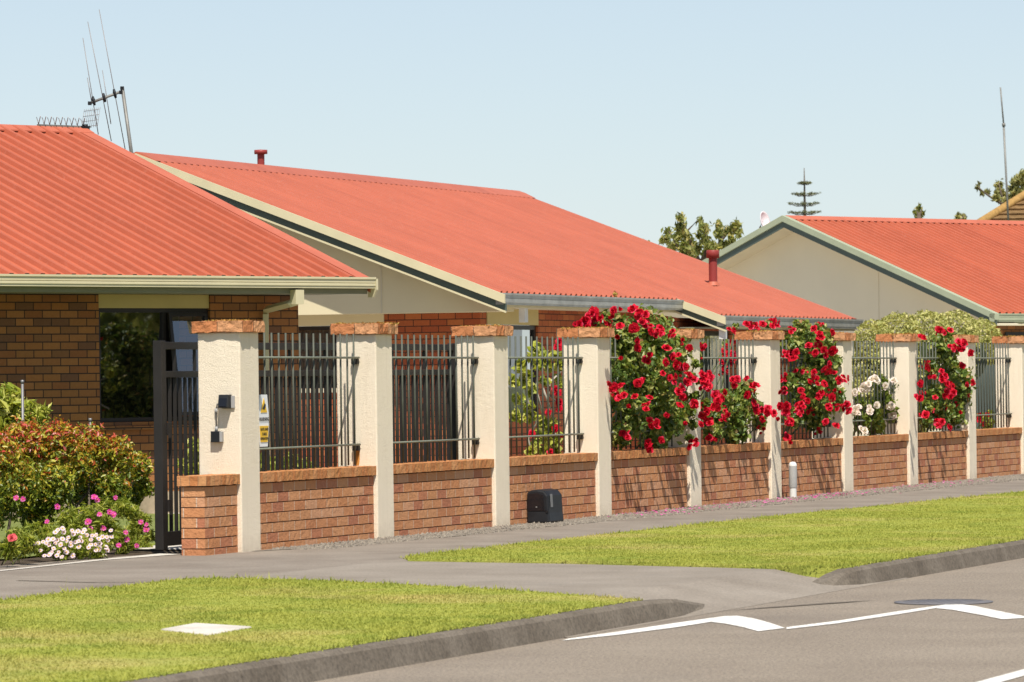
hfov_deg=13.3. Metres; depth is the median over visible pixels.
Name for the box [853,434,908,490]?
brick wall
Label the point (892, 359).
fence railing
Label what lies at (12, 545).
coral flower
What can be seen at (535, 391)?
climbing vine
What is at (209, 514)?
brick wall
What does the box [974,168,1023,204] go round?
leafy tree
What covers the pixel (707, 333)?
window
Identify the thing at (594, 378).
fence pillar
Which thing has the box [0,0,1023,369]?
sky
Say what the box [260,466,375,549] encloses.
brick wall
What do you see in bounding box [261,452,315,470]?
leafy plant
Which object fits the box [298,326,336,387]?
window
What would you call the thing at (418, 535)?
gravel stones
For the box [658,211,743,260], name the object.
leafy tree
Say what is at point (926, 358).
fence railing
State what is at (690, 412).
leafy spray
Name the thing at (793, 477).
bollard
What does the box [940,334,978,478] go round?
fence pillar
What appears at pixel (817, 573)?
lawn verge
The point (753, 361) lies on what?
fence railing
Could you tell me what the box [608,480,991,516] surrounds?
fallen petals
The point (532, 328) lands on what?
window
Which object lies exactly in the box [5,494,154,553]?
feathery plant
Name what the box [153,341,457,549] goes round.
sliding gate
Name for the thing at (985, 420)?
rose bush
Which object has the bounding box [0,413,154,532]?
red tipped shrub
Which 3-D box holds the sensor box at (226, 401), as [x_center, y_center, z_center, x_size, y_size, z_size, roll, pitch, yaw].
[-2.409,0.511,36.995,0.119,0.117,0.100,-1,-1,21]
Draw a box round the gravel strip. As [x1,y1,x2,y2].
[256,474,1023,550]
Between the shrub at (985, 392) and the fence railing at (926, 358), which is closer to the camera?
the fence railing at (926, 358)
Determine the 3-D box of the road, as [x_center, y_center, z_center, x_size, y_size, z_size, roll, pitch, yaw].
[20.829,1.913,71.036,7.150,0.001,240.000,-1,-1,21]
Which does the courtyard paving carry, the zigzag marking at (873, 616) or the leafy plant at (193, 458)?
the leafy plant at (193, 458)
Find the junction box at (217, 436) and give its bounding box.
[211,431,223,441]
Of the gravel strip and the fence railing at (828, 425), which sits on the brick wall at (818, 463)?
the fence railing at (828, 425)
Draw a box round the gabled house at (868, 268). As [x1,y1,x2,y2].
[656,215,1023,438]
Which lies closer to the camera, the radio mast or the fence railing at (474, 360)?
the fence railing at (474, 360)
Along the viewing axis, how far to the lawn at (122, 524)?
44.45 m
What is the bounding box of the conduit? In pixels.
[215,404,217,430]
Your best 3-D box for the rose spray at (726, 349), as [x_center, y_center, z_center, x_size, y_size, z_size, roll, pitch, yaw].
[2.250,0.917,51.796,0.365,1.898,1.972,-1,-1,30]
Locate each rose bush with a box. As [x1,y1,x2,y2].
[572,303,702,452]
[698,341,779,444]
[776,319,852,444]
[852,374,899,435]
[914,326,977,432]
[977,410,994,428]
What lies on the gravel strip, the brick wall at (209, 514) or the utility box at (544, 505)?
the utility box at (544, 505)
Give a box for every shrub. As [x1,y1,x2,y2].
[0,382,52,538]
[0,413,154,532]
[976,364,995,428]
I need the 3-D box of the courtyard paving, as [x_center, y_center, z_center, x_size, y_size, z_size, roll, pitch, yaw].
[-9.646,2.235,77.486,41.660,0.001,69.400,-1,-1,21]
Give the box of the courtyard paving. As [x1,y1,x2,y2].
[115,513,183,548]
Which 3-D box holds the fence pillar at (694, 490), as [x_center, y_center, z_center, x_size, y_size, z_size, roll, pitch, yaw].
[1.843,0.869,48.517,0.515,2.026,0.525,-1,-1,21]
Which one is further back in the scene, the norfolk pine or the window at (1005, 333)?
the norfolk pine
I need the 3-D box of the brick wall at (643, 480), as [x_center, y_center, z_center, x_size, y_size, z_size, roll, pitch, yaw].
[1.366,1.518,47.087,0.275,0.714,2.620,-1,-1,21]
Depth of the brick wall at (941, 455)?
58.33 m
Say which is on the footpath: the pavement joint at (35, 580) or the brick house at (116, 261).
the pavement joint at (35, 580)
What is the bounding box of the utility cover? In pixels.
[161,623,251,634]
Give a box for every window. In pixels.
[99,308,207,421]
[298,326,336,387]
[504,325,536,412]
[701,331,728,421]
[1004,332,1023,335]
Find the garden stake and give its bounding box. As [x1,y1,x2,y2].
[21,380,23,533]
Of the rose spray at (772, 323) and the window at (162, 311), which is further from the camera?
the rose spray at (772, 323)
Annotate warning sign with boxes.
[259,395,268,446]
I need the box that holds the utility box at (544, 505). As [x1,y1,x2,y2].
[527,488,563,522]
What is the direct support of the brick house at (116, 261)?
on the courtyard paving
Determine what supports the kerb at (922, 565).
on the road
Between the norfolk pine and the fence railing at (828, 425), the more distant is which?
the norfolk pine
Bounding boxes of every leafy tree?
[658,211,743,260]
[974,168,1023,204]
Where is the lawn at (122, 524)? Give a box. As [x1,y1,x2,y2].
[0,514,179,558]
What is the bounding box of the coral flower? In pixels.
[0,528,43,565]
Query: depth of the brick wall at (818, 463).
52.80 m
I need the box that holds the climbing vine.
[508,338,562,455]
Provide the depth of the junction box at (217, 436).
37.03 m
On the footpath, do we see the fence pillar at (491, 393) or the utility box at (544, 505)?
the fence pillar at (491, 393)
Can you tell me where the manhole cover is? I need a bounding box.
[894,599,992,604]
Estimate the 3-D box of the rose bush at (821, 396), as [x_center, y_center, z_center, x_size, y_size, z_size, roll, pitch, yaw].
[3.296,0.795,52.579,1.215,2.131,3.689,-1,-1,21]
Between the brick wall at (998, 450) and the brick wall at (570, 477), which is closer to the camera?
the brick wall at (570, 477)
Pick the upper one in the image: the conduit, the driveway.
the conduit
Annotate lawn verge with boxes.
[0,578,641,681]
[407,493,1023,577]
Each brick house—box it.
[0,124,377,518]
[133,149,863,466]
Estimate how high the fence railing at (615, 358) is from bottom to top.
1.188 m
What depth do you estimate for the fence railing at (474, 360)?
41.60 m
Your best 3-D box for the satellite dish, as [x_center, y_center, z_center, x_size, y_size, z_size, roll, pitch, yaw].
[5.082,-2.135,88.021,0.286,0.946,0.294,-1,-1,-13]
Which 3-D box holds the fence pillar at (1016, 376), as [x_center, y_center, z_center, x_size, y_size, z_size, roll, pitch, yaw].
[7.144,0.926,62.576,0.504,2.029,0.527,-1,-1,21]
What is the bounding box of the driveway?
[240,559,907,637]
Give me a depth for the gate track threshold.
35.75 m
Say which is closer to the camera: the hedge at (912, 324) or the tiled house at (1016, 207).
the hedge at (912, 324)
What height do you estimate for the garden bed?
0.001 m
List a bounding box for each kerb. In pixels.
[122,599,704,681]
[813,540,1023,584]
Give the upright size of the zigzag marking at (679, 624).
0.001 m
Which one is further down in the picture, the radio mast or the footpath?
the footpath
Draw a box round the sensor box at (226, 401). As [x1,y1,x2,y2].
[218,395,234,408]
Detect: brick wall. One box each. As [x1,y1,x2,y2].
[177,474,239,555]
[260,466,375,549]
[393,459,493,535]
[509,453,597,524]
[611,447,688,513]
[701,442,770,504]
[781,438,842,497]
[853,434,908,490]
[918,431,967,483]
[976,427,1021,477]
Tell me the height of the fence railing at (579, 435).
1.188 m
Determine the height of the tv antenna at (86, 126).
0.361 m
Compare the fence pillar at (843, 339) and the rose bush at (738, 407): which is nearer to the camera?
the rose bush at (738, 407)
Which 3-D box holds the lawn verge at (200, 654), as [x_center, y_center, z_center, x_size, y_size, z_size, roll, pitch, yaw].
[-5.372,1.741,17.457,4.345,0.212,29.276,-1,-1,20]
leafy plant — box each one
[178,437,198,474]
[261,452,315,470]
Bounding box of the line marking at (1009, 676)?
[978,669,1023,681]
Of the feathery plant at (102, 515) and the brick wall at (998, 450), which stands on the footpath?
the brick wall at (998, 450)
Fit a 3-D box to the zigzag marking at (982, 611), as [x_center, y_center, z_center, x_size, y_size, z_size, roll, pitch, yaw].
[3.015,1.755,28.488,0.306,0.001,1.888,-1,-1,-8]
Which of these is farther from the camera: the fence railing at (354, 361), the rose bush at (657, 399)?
the rose bush at (657, 399)
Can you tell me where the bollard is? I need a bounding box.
[789,462,796,497]
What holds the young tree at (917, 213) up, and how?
on the ground
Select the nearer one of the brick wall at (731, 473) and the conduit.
the conduit
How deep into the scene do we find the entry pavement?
35.12 m
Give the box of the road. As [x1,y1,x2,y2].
[315,558,1023,681]
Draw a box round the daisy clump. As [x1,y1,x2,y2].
[33,525,118,560]
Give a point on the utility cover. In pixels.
(204, 628)
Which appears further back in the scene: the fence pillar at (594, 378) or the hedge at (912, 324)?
the hedge at (912, 324)
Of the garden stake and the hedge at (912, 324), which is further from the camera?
the hedge at (912, 324)
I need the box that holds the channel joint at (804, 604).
[737,600,868,609]
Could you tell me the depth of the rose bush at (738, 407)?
49.90 m
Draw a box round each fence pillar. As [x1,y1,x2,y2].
[190,319,264,551]
[330,321,398,537]
[450,324,513,526]
[556,326,614,515]
[668,328,704,506]
[734,330,783,498]
[814,331,855,491]
[875,333,919,484]
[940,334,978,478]
[991,335,1023,473]
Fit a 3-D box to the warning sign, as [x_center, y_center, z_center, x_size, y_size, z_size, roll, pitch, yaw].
[-2.140,0.687,37.841,0.014,0.448,0.218,-1,-1,20]
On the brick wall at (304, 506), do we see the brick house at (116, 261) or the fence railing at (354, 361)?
the fence railing at (354, 361)
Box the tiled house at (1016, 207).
[977,191,1023,325]
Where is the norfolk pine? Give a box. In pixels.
[787,168,821,215]
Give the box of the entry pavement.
[0,554,181,571]
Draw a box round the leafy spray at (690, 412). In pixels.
[683,359,702,446]
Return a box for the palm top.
[953,211,966,219]
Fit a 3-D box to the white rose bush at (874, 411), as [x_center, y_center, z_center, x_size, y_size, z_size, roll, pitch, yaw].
[4.433,1.143,55.578,0.879,1.458,2.873,-1,-1,9]
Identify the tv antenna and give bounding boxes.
[36,108,99,129]
[83,9,132,152]
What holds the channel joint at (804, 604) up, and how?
on the road
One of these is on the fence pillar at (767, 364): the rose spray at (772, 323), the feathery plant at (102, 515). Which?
the rose spray at (772, 323)
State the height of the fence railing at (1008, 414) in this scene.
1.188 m
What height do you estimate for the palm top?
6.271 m
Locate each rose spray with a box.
[701,339,735,421]
[712,317,780,444]
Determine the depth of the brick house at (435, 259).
60.93 m
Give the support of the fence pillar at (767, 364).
on the footpath
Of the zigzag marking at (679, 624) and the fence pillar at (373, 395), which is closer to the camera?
the zigzag marking at (679, 624)
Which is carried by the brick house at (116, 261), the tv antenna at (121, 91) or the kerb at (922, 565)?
the tv antenna at (121, 91)
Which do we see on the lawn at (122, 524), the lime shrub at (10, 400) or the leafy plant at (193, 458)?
the lime shrub at (10, 400)
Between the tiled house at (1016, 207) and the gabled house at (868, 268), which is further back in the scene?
the tiled house at (1016, 207)
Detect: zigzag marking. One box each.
[565,617,713,639]
[711,616,783,630]
[786,605,939,628]
[937,604,1023,618]
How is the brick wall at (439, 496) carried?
on the footpath
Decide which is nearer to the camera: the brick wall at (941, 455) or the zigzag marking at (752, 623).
the zigzag marking at (752, 623)
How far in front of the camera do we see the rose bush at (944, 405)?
58.58 m
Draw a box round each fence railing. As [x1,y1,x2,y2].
[258,333,360,469]
[392,334,479,462]
[508,336,583,455]
[610,338,674,449]
[700,339,757,444]
[780,340,831,438]
[852,341,897,435]
[916,342,954,431]
[975,343,1011,428]
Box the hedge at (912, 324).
[852,309,1002,434]
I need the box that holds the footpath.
[0,479,1023,599]
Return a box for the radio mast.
[1000,87,1008,220]
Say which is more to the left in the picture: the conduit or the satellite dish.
the conduit
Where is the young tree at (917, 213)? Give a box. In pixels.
[912,203,925,217]
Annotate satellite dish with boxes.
[759,211,769,227]
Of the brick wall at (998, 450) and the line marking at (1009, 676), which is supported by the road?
the line marking at (1009, 676)
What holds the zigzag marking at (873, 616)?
on the road
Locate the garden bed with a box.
[0,549,181,565]
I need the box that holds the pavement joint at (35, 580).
[21,580,72,581]
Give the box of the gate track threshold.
[0,553,174,570]
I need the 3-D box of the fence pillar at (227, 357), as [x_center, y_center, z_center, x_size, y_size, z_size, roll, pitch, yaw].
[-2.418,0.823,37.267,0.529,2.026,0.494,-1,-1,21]
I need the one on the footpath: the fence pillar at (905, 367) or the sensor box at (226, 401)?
the fence pillar at (905, 367)
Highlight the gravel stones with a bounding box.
[272,474,1023,549]
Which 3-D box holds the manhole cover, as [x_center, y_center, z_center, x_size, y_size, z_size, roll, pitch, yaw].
[2.921,1.764,29.705,0.670,0.007,0.670,-1,-1,21]
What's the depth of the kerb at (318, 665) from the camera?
24.31 m
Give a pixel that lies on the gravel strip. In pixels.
(873, 492)
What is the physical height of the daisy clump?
0.331 m

